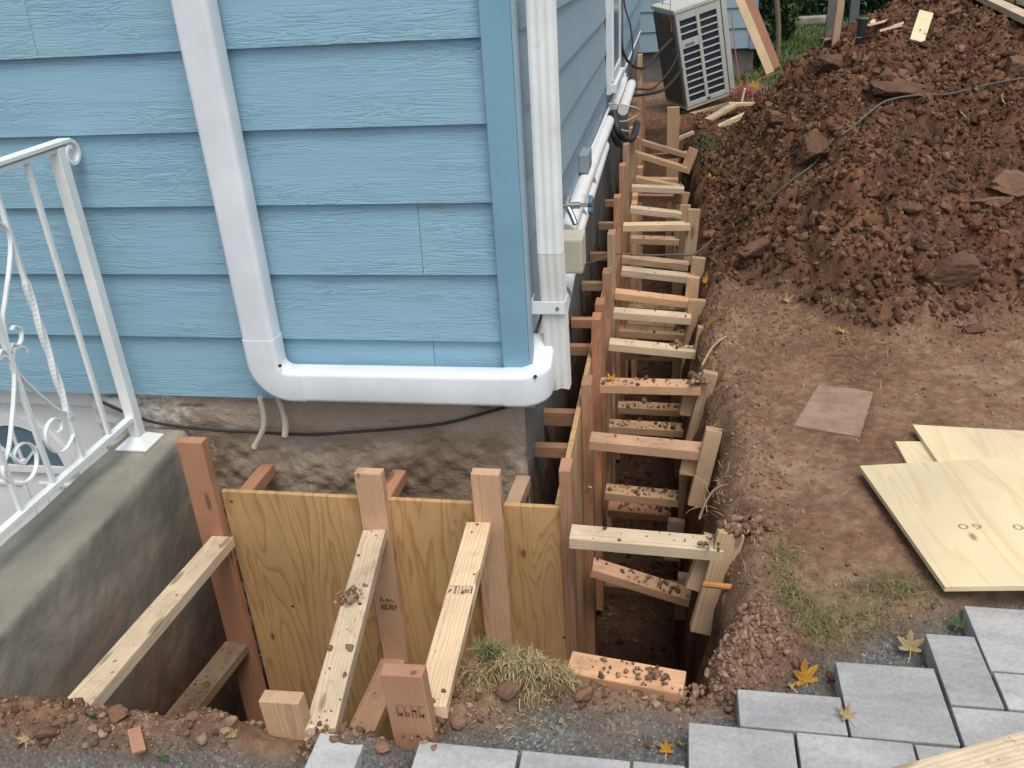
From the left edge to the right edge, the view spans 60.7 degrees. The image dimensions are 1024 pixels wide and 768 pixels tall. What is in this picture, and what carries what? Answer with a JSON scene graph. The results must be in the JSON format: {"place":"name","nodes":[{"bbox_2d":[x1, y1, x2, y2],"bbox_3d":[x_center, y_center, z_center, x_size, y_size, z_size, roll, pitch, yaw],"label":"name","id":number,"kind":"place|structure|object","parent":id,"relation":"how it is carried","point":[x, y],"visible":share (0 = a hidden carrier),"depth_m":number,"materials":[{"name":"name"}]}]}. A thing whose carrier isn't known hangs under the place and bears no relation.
{"place":"outdoors","nodes":[
{"label":"outdoors","id":0,"kind":"place"},
{"bbox_2d":[0,0,1023,767],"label":"ground","id":1,"kind":"structure","parent":0,"point":[890,548],"depth_m":3.37,"materials":[{"name":"soil"}]},
{"bbox_2d":[0,427,247,721],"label":"retaining wall","id":2,"kind":"structure","parent":1,"relation":"on","point":[98,555],"depth_m":2.80,"materials":[{"name":"concrete"}]},
{"bbox_2d":[0,138,163,539],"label":"stair railing","id":3,"kind":"object","parent":2,"relation":"on","point":[64,154],"visible":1,"depth_m":2.70,"materials":[{"name":"metal"}]},
{"bbox_2d":[127,726,145,755],"bbox_3d":[-0.870,0.826,2.026,0.030,0.012,0.066,-7,38,-32],"label":"wood offcut","id":4,"kind":"object","parent":1,"relation":"on","point":[136,740],"visible":1,"depth_m":2.02,"materials":[{"name":"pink wood"}]},
{"bbox_2d":[259,690,310,739],"bbox_3d":[-0.521,0.917,2.142,0.100,0.413,0.041,0,27,11],"label":"stake","id":5,"kind":"object","parent":1,"relation":"on","point":[285,714],"visible":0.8,"depth_m":2.06,"materials":[{"name":"wood"}]},
{"bbox_2d":[176,436,566,742],"bbox_3d":[-0.423,0.877,3.077,1.268,1.539,0.059,1,27,10],"label":"front form","id":6,"kind":"object","parent":1,"relation":"on","point":[296,552],"visible":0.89,"depth_m":2.96,"materials":[{"name":"brown wood"}]},
{"bbox_2d":[68,536,234,706],"bbox_3d":[-1.047,0.696,2.554,0.078,0.041,0.910,1,21,9],"label":"brace","id":7,"kind":"object","parent":6,"relation":"attached to","point":[100,683],"visible":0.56,"depth_m":2.52,"materials":[{"name":"brown wood"}]},
{"bbox_2d":[164,641,248,717],"bbox_3d":[-1.088,1.089,2.946,0.089,0.039,0.590,5,27,16],"label":"brace","id":8,"kind":"object","parent":6,"relation":"attached to","point":[224,663],"visible":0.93,"depth_m":3.04,"materials":[{"name":"wood"}]},
{"bbox_2d":[224,463,275,517],"bbox_3d":[-0.928,0.378,3.104,0.050,0.048,0.266,4,31,15],"label":"spacer","id":9,"kind":"object","parent":6,"relation":"attached to","point":[262,476],"visible":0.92,"depth_m":3.14,"materials":[{"name":"red wood"}]},
{"bbox_2d":[305,530,386,736],"bbox_3d":[-0.450,0.659,2.459,0.076,0.042,0.854,-3,23,2],"label":"brace","id":10,"kind":"object","parent":6,"relation":"attached to","point":[333,686],"visible":0.82,"depth_m":2.35,"materials":[{"name":"brown wood"}]},
{"bbox_2d":[350,658,405,734],"bbox_3d":[-0.475,1.111,2.800,0.089,0.042,0.659,1,21,10],"label":"brace","id":11,"kind":"object","parent":6,"relation":"attached to","point":[371,713],"visible":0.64,"depth_m":2.88,"materials":[{"name":"brown wood"}]},
{"bbox_2d":[386,470,406,496],"bbox_3d":[-0.425,0.384,3.010,0.050,0.047,0.265,2,27,12],"label":"spacer","id":12,"kind":"object","parent":6,"relation":"attached to","point":[396,480],"visible":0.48,"depth_m":3.06,"materials":[{"name":"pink wood"}]},
{"bbox_2d":[426,522,491,718],"bbox_3d":[-0.147,0.608,2.402,0.078,0.041,0.794,0,23,7],"label":"brace","id":13,"kind":"object","parent":6,"relation":"attached to","point":[443,662],"visible":0.86,"depth_m":2.33,"materials":[{"name":"brown wood"}]},
{"bbox_2d":[506,475,530,502],"bbox_3d":[0.012,0.395,2.932,0.050,0.047,0.265,3,27,13],"label":"spacer","id":14,"kind":"object","parent":6,"relation":"attached to","point":[520,489],"visible":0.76,"depth_m":2.96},
{"bbox_2d":[0,0,758,676],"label":"house","id":15,"kind":"structure","parent":1,"relation":"on","point":[390,152],"depth_m":2.79,"materials":[{"name":"blue"}]},
{"bbox_2d":[0,403,104,546],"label":"basement door","id":16,"kind":"structure","parent":15,"relation":"in","point":[87,429],"depth_m":3.44,"materials":[{"name":"paint"}]},
{"bbox_2d":[252,395,267,448],"bbox_3d":[-0.895,0.137,3.077,0.081,0.210,0.024,-1,27,6],"label":"corrugated tube","id":17,"kind":"object","parent":15,"relation":"attached to","point":[263,427],"visible":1,"depth_m":3.07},
{"bbox_2d":[102,401,509,435],"bbox_3d":[-0.745,0.115,3.080,1.554,0.155,0.022,1,27,10],"label":"black cable","id":18,"kind":"object","parent":15,"relation":"attached to","point":[317,434],"visible":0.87,"depth_m":3.09,"materials":[{"name":"rubber"}]},
{"bbox_2d":[170,0,554,406],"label":"downspout","id":19,"kind":"object","parent":15,"relation":"attached to","point":[274,372],"visible":0.95,"depth_m":2.78,"materials":[{"name":"white metal"}]},
{"bbox_2d":[526,0,570,389],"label":"old downspout","id":20,"kind":"object","parent":15,"relation":"attached to","point":[551,306],"visible":0.85,"depth_m":2.59,"materials":[{"name":"white paint"}]},
{"bbox_2d":[535,442,567,457],"bbox_3d":[0.141,0.240,3.172,0.143,0.046,0.038,1,27,10],"label":"spacer","id":21,"kind":"object","parent":15,"relation":"attached to","point":[550,450],"visible":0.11,"depth_m":3.16,"materials":[{"name":"brown wood"}]},
{"bbox_2d":[543,408,575,426],"bbox_3d":[0.185,0.129,3.404,0.143,0.061,0.038,1,27,10],"label":"spacer","id":22,"kind":"object","parent":15,"relation":"attached to","point":[558,417],"visible":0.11,"depth_m":3.39,"materials":[{"name":"brown wood"}]},
{"bbox_2d":[537,142,609,332],"bbox_3d":[0.316,-0.731,4.054,0.093,0.257,2.683,1,27,10],"label":"side drain pipe","id":23,"kind":"object","parent":15,"relation":"attached to","point":[570,278],"visible":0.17,"depth_m":3.98,"materials":[{"name":"paint"}]},
{"bbox_2d":[564,230,585,273],"bbox_3d":[0.199,-0.490,3.216,0.134,0.135,0.140,1,27,10],"label":"junction box","id":24,"kind":"object","parent":15,"relation":"attached to","point":[575,249],"visible":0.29,"depth_m":3.16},
{"bbox_2d":[563,195,593,225],"bbox_3d":[0.255,-0.699,3.513,0.138,0.112,0.090,1,27,10],"label":"hose bib","id":25,"kind":"object","parent":15,"relation":"attached to","point":[568,207],"visible":0.84,"depth_m":3.50,"materials":[{"name":"silver metal"}]},
{"bbox_2d":[563,115,613,229],"bbox_3d":[0.422,-1.151,4.600,0.071,0.117,2.252,2,27,10],"label":"round pipe","id":26,"kind":"object","parent":15,"relation":"attached to","point":[582,188],"visible":0.65,"depth_m":4.23,"materials":[{"name":"paint"}]},
{"bbox_2d":[605,0,623,94],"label":"window","id":27,"kind":"structure","parent":15,"relation":"in","point":[614,73],"depth_m":5.72,"materials":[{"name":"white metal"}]},
{"bbox_2d":[610,109,640,142],"bbox_3d":[0.796,-1.777,5.963,0.115,0.271,0.686,8,29,22],"label":"foam pipe","id":28,"kind":"object","parent":15,"relation":"attached to","point":[622,137],"visible":0.95,"depth_m":5.72,"materials":[{"name":"black rubber"}]},
{"bbox_2d":[618,79,635,114],"bbox_3d":[0.849,-2.114,6.419,0.074,0.077,1.150,1,27,10],"label":"round pipe","id":29,"kind":"object","parent":15,"relation":"attached to","point":[626,99],"visible":0.97,"depth_m":6.21,"materials":[{"name":"paint"}]},
{"bbox_2d":[0,620,805,754],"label":"ridge clods","id":30,"kind":"object","parent":1,"relation":"on","point":[201,739],"visible":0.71,"depth_m":2.08,"materials":[{"name":"soil"}]},
{"bbox_2d":[380,663,438,748],"bbox_3d":[-0.217,0.873,2.062,0.098,0.528,0.041,-1,27,11],"label":"stake","id":31,"kind":"object","parent":1,"relation":"on","point":[408,698],"visible":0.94,"depth_m":1.97,"materials":[{"name":"brown wood"}]},
{"bbox_2d":[461,632,518,663],"bbox_3d":[-0.039,0.746,2.178,0.164,0.337,0.149,1,27,10],"label":"grass tuft","id":32,"kind":"object","parent":1,"relation":"on","point":[490,648],"visible":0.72,"depth_m":2.11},
{"bbox_2d":[495,678,524,701],"bbox_3d":[-0.002,0.725,2.067,0.077,0.043,0.050,-15,34,6],"label":"clay lump","id":33,"kind":"object","parent":1,"relation":"on","point":[506,692],"visible":0.98,"depth_m":2.05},
{"bbox_2d":[0,601,1021,767],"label":"gravel","id":34,"kind":"structure","parent":1,"relation":"on","point":[537,746],"depth_m":2.05,"materials":[{"name":"gravel"}]},
{"bbox_2d":[454,637,583,735],"bbox_3d":[0.007,0.712,2.116,0.349,0.186,0.248,1,27,10],"label":"grass tuft","id":35,"kind":"object","parent":1,"relation":"on","point":[539,660],"visible":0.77,"depth_m":2.08,"materials":[{"name":"plant"}]},
{"bbox_2d":[454,645,584,744],"bbox_3d":[0.005,0.730,2.114,0.339,0.188,0.260,1,27,10],"label":"grass tuft","id":36,"kind":"object","parent":1,"relation":"on","point":[520,678],"visible":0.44,"depth_m":2.07,"materials":[{"name":"plant"}]},
{"bbox_2d":[466,653,573,723],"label":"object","id":37,"kind":"structure","parent":1,"relation":"on","point":[560,720],"depth_m":2.07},
{"bbox_2d":[555,54,644,666],"bbox_3d":[0.794,-0.916,5.945,0.105,2.047,7.076,1,27,10],"label":"side form","id":38,"kind":"object","parent":1,"relation":"on","point":[586,474],"visible":0.66,"depth_m":3.77,"materials":[{"name":"brown wood"}]},
{"bbox_2d":[607,500,670,521],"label":"cross brace","id":39,"kind":"object","parent":38,"relation":"attached to","point":[647,513],"visible":0.74,"depth_m":4.06,"materials":[{"name":"brown wood"}]},
{"bbox_2d":[618,401,680,416],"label":"cross brace","id":40,"kind":"object","parent":38,"relation":"attached to","point":[641,409],"visible":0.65,"depth_m":4.61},
{"bbox_2d":[614,288,688,307],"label":"cross brace","id":41,"kind":"object","parent":38,"relation":"attached to","point":[650,298],"visible":0.87,"depth_m":4.49,"materials":[{"name":"brown wood"}]},
{"bbox_2d":[618,325,684,340],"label":"cross brace","id":42,"kind":"object","parent":38,"relation":"attached to","point":[644,332],"visible":0.89,"depth_m":4.63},
{"bbox_2d":[621,255,688,270],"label":"cross brace","id":43,"kind":"object","parent":38,"relation":"attached to","point":[665,263],"visible":0.91,"depth_m":4.92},
{"bbox_2d":[567,651,685,703],"bbox_3d":[0.286,0.739,2.203,0.292,0.038,0.078,6,28,16],"label":"cross brace","id":44,"kind":"object","parent":1,"relation":"on","point":[583,663],"visible":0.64,"depth_m":2.18,"materials":[{"name":"brown wood"}]},
{"bbox_2d":[597,251,679,663],"bbox_3d":[0.873,0.344,5.462,0.428,0.398,6.248,1,27,10],"label":"trench rubble","id":45,"kind":"object","parent":1,"relation":"on","point":[619,641],"visible":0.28,"depth_m":4.60,"materials":[{"name":"soil"}]},
{"bbox_2d":[590,557,690,607],"bbox_3d":[0.521,0.790,3.472,0.425,0.040,0.080,17,29,2],"label":"cross brace","id":46,"kind":"object","parent":1,"relation":"on","point":[610,572],"visible":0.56,"depth_m":3.44,"materials":[{"name":"brown wood"}]},
{"bbox_2d":[604,580,676,597],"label":"cross brace","id":47,"kind":"object","parent":1,"relation":"on","point":[612,588],"visible":0.26,"depth_m":3.61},
{"bbox_2d":[111,183,776,763],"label":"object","id":48,"kind":"structure","parent":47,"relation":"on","point":[739,525],"depth_m":2.54,"materials":[{"name":"soil"}]},
{"bbox_2d":[605,483,678,506],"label":"cross brace","id":49,"kind":"object","parent":1,"relation":"on","point":[616,493],"visible":0.73,"depth_m":3.85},
{"bbox_2d":[608,419,683,437],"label":"cross brace","id":50,"kind":"object","parent":1,"relation":"on","point":[631,428],"visible":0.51,"depth_m":4.27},
{"bbox_2d":[305,606,1023,767],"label":"paved terrace","id":51,"kind":"structure","parent":1,"relation":"on","point":[966,690],"depth_m":1.97,"materials":[{"name":"concrete"}]},
{"bbox_3d":[1.240,0.756,1.629,0.090,0.257,0.040,1,27,10],"label":"lumber trestle","id":52,"kind":"object","parent":51,"relation":"on","visible":0},
{"bbox_2d":[893,731,1023,767],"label":"lumber end","id":53,"kind":"object","parent":52,"relation":"on","point":[1007,751],"depth_m":1.52,"materials":[{"name":"brown wood"}]},
{"bbox_2d":[665,106,679,258],"bbox_3d":[1.380,-1.691,7.532,0.100,1.345,0.051,1,27,10],"label":"post","id":54,"kind":"object","parent":1,"relation":"on","point":[673,127],"visible":0.45,"depth_m":7.33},
{"bbox_2d":[672,204,679,294],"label":"bank stake","id":55,"kind":"object","parent":1,"relation":"on","point":[677,207],"visible":0.2,"depth_m":6.26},
{"bbox_2d":[638,194,681,202],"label":"cross brace","id":56,"kind":"object","parent":55,"relation":"attached to","point":[657,198],"visible":0.83,"depth_m":6.16,"materials":[{"name":"brown wood"}]},
{"bbox_2d":[671,191,689,207],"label":"bank stake","id":57,"kind":"object","parent":55,"relation":"attached to","point":[685,197],"visible":0.54,"depth_m":6.14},
{"bbox_2d":[631,184,683,193],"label":"cross brace","id":58,"kind":"object","parent":57,"relation":"attached to","point":[657,188],"visible":1,"depth_m":6.07,"materials":[{"name":"brown wood"}]},
{"bbox_2d":[670,307,685,422],"bbox_3d":[0.984,-0.076,5.184,0.072,0.800,0.039,2,27,10],"label":"bank stake","id":59,"kind":"object","parent":1,"relation":"on","point":[675,372],"visible":0.29,"depth_m":5.16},
{"bbox_2d":[672,231,685,342],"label":"bank stake","id":60,"kind":"object","parent":1,"relation":"on","point":[678,287],"visible":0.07,"depth_m":5.61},
{"bbox_2d":[630,235,678,245],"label":"cross brace","id":61,"kind":"object","parent":60,"relation":"attached to","point":[656,240],"visible":0.91,"depth_m":5.59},
{"bbox_2d":[677,473,687,579],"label":"bank stake","id":62,"kind":"object","parent":1,"relation":"on","point":[683,480],"visible":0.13,"depth_m":3.79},
{"bbox_2d":[679,204,690,220],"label":"bank stake","id":63,"kind":"object","parent":1,"relation":"on","point":[684,209],"visible":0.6,"depth_m":5.55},
{"bbox_2d":[630,205,681,218],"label":"cross brace","id":64,"kind":"object","parent":63,"relation":"attached to","point":[656,212],"visible":1,"depth_m":5.54,"materials":[{"name":"brown wood"}]},
{"bbox_2d":[679,459,696,476],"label":"bank stake","id":65,"kind":"object","parent":1,"relation":"on","point":[687,466],"visible":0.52,"depth_m":3.19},
{"bbox_2d":[589,431,701,460],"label":"cross brace","id":66,"kind":"object","parent":65,"relation":"attached to","point":[651,446],"visible":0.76,"depth_m":3.17,"materials":[{"name":"brown wood"}]},
{"bbox_2d":[682,147,697,173],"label":"bank stake","id":67,"kind":"object","parent":1,"relation":"on","point":[690,157],"visible":0.94,"depth_m":6.46,"materials":[{"name":"brown wood"}]},
{"bbox_2d":[635,150,686,172],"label":"cross brace","id":68,"kind":"object","parent":67,"relation":"attached to","point":[660,161],"visible":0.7,"depth_m":6.47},
{"bbox_2d":[683,208,699,264],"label":"bank stake","id":69,"kind":"object","parent":1,"relation":"on","point":[691,235],"visible":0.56,"depth_m":5.13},
{"bbox_2d":[623,221,689,231],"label":"cross brace","id":70,"kind":"object","parent":69,"relation":"attached to","point":[656,226],"visible":1,"depth_m":5.13,"materials":[{"name":"brown wood"}]},
{"bbox_2d":[651,0,734,110],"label":"condenser unit","id":71,"kind":"object","parent":1,"relation":"on","point":[699,34],"visible":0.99,"depth_m":8.50,"materials":[{"name":"metal"}]},
{"bbox_2d":[680,298,705,378],"bbox_3d":[0.920,-0.226,4.449,0.083,0.432,0.042,5,25,8],"label":"bank stake","id":72,"kind":"object","parent":1,"relation":"on","point":[696,306],"visible":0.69,"depth_m":4.37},
{"bbox_2d":[613,307,690,324],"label":"cross brace","id":73,"kind":"object","parent":72,"relation":"attached to","point":[657,316],"visible":1,"depth_m":4.37,"materials":[{"name":"brown wood"}]},
{"bbox_2d":[690,325,703,370],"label":"bank stake","id":74,"kind":"object","parent":1,"relation":"on","point":[699,329],"visible":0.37,"depth_m":4.09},
{"bbox_2d":[608,338,695,358],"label":"cross brace","id":75,"kind":"object","parent":74,"relation":"attached to","point":[638,347],"visible":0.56,"depth_m":4.13,"materials":[{"name":"brown wood"}]},
{"bbox_2d":[690,256,705,277],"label":"bank stake","id":76,"kind":"object","parent":1,"relation":"on","point":[697,265],"visible":0.45,"depth_m":4.76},
{"bbox_2d":[621,266,693,282],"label":"cross brace","id":77,"kind":"object","parent":76,"relation":"attached to","point":[651,274],"visible":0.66,"depth_m":4.79,"materials":[{"name":"brown wood"}]},
{"bbox_2d":[685,532,713,591],"bbox_3d":[0.597,0.546,2.652,0.088,0.182,0.040,17,17,2],"label":"bank stake","id":78,"kind":"object","parent":1,"relation":"on","point":[694,578],"visible":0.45,"depth_m":2.65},
{"bbox_2d":[569,524,723,560],"bbox_3d":[0.401,0.475,2.622,0.452,0.040,0.074,3,27,9],"label":"cross brace","id":79,"kind":"object","parent":78,"relation":"attached to","point":[655,543],"visible":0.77,"depth_m":2.60,"materials":[{"name":"brown wood"}]},
{"bbox_2d":[685,369,717,440],"bbox_3d":[0.774,0.103,3.585,0.059,0.337,0.041,11,25,5],"label":"bank stake","id":80,"kind":"object","parent":1,"relation":"on","point":[699,404],"visible":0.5,"depth_m":3.56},
{"bbox_2d":[600,377,700,395],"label":"cross brace","id":81,"kind":"object","parent":80,"relation":"attached to","point":[650,387],"visible":0.87,"depth_m":3.56,"materials":[{"name":"brown wood"}]},
{"bbox_2d":[687,426,721,507],"bbox_3d":[0.693,0.301,3.149,0.057,0.311,0.041,11,23,5],"label":"bank stake","id":82,"kind":"object","parent":1,"relation":"on","point":[711,439],"visible":0.91,"depth_m":3.13,"materials":[{"name":"wood"}]},
{"bbox_2d":[690,527,744,635],"bbox_3d":[0.610,0.592,2.610,0.076,0.355,0.041,12,21,5],"label":"bank stake","id":83,"kind":"object","parent":1,"relation":"on","point":[730,545],"visible":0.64,"depth_m":2.59,"materials":[{"name":"wood"}]},
{"bbox_2d":[681,582,801,722],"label":"clay crumbs","id":84,"kind":"object","parent":1,"relation":"on","point":[744,620],"visible":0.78,"depth_m":2.15,"materials":[{"name":"soil"}]},
{"bbox_2d":[734,238,770,259],"bbox_3d":[1.224,-0.683,4.436,0.206,0.102,0.105,-21,31,-31],"label":"rock","id":85,"kind":"object","parent":1,"relation":"on","point":[755,248],"visible":0.98,"depth_m":4.40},
{"bbox_2d":[735,0,773,74],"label":"leaning board","id":86,"kind":"object","parent":1,"relation":"on","point":[755,36],"visible":1,"depth_m":9.09,"materials":[{"name":"brown wood"}]},
{"bbox_2d":[745,0,780,68],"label":"leaning board","id":87,"kind":"object","parent":1,"relation":"on","point":[762,30],"visible":0.8,"depth_m":9.12,"materials":[{"name":"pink wood"}]},
{"bbox_2d":[758,0,800,41],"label":"shrub","id":88,"kind":"object","parent":1,"relation":"on","point":[789,10],"visible":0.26,"depth_m":12.70,"materials":[{"name":"green plant"}]},
{"bbox_2d":[585,77,1023,264],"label":"ground cord","id":89,"kind":"object","parent":1,"relation":"on","point":[806,169],"visible":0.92,"depth_m":4.65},
{"bbox_2d":[600,216,1010,743],"bbox_3d":[1.611,0.586,3.279,2.340,1.734,2.914,1,27,10],"label":"straw","id":90,"kind":"object","parent":1,"relation":"on","point":[717,493],"visible":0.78,"depth_m":2.97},
{"bbox_2d":[794,658,818,686],"bbox_3d":[0.723,0.720,2.140,0.076,0.103,0.019,-6,-7,-18],"label":"fallen leaf","id":91,"kind":"object","parent":1,"relation":"on","point":[804,675],"visible":0.96,"depth_m":2.15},
{"bbox_2d":[794,131,829,166],"bbox_3d":[1.575,-1.221,4.546,0.187,0.179,0.185,-5,21,0],"label":"rock","id":92,"kind":"object","parent":1,"relation":"on","point":[813,146],"visible":0.98,"depth_m":4.51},
{"bbox_2d":[770,0,867,20],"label":"shrub","id":93,"kind":"object","parent":1,"relation":"on","point":[806,7],"visible":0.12,"depth_m":15.09,"materials":[{"name":"green plant"}]},
{"bbox_2d":[810,54,843,76],"bbox_3d":[2.040,-1.995,5.505,0.280,0.157,0.192,-6,24,-5],"label":"rock","id":94,"kind":"object","parent":1,"relation":"on","point":[827,64],"visible":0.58,"depth_m":5.45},
{"bbox_2d":[795,385,872,436],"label":"buried slab","id":95,"kind":"structure","parent":1,"relation":"on","point":[838,410],"depth_m":3.22,"materials":[{"name":"stone"}]},
{"bbox_2d":[824,0,844,41],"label":"grey panel","id":96,"kind":"object","parent":1,"relation":"on","point":[830,14],"depth_m":12.06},
{"bbox_2d":[732,507,973,666],"bbox_3d":[0.870,0.572,2.281,0.628,0.144,0.588,16,33,34],"label":"grass patch","id":97,"kind":"object","parent":1,"relation":"on","point":[810,627],"visible":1,"depth_m":2.29,"materials":[{"name":"plant"}]},
{"bbox_2d":[694,0,1023,327],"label":"soil lumps","id":98,"kind":"object","parent":1,"relation":"on","point":[921,292],"visible":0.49,"depth_m":4.55,"materials":[{"name":"soil"}]},
{"bbox_2d":[696,0,1023,323],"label":"soil clods","id":99,"kind":"object","parent":1,"relation":"on","point":[794,223],"visible":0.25,"depth_m":4.56,"materials":[{"name":"soil"}]},
{"bbox_2d":[696,0,1023,328],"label":"soil crumbs","id":100,"kind":"object","parent":1,"relation":"on","point":[957,242],"visible":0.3,"depth_m":4.53,"materials":[{"name":"soil"}]},
{"bbox_2d":[699,275,1023,646],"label":"path crumbs","id":101,"kind":"object","parent":1,"relation":"on","point":[763,557],"visible":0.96,"depth_m":3.39,"materials":[{"name":"soil"}]},
{"bbox_2d":[870,78,926,97],"bbox_3d":[2.078,-1.585,4.703,0.303,0.088,0.214,5,38,2],"label":"rock","id":102,"kind":"object","parent":1,"relation":"on","point":[896,87],"visible":0.95,"depth_m":4.65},
{"bbox_2d":[895,441,933,462],"bbox_3d":[1.783,0.353,2.606,1.052,0.015,0.689,0,27,7],"label":"plywood sheet","id":103,"kind":"object","parent":1,"relation":"on","point":[913,451],"visible":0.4,"depth_m":2.90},
{"bbox_2d":[912,424,1023,461],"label":"plywood sheet","id":104,"kind":"object","parent":103,"relation":"on","point":[943,443],"visible":0.4,"depth_m":2.90,"materials":[{"name":"wood"}]},
{"bbox_2d":[859,457,1023,590],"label":"plywood sheet","id":105,"kind":"object","parent":104,"relation":"on","point":[960,523],"visible":1,"depth_m":2.53,"materials":[{"name":"wood"}]},
{"bbox_2d":[909,10,933,42],"bbox_3d":[2.486,-2.168,5.311,0.085,0.021,0.230,20,74,11],"label":"white board","id":106,"kind":"object","parent":1,"relation":"on","point":[923,20],"visible":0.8,"depth_m":5.30,"materials":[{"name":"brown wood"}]},
{"bbox_2d":[932,251,983,288],"bbox_3d":[1.948,-0.507,3.896,0.259,0.147,0.162,-11,17,4],"label":"rock","id":107,"kind":"object","parent":1,"relation":"on","point":[960,269],"visible":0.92,"depth_m":3.84,"materials":[{"name":"stone"}]},
{"bbox_2d":[976,0,1023,23],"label":"long plank","id":108,"kind":"object","parent":1,"relation":"on","point":[1012,11],"visible":1,"depth_m":5.53,"materials":[{"name":"brown wood"}]},
{"bbox_2d":[985,169,1023,197],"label":"rock","id":109,"kind":"object","parent":1,"relation":"on","point":[1008,182],"visible":0.98,"depth_m":4.22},
{"bbox_2d":[1004,55,1023,78],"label":"rock","id":110,"kind":"object","parent":1,"relation":"on","point":[1014,67],"visible":0.81,"depth_m":4.82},
{"bbox_2d":[734,12,871,92],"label":"grass","id":111,"kind":"structure","parent":0,"point":[797,39],"depth_m":12.17,"materials":[{"name":"plant"}]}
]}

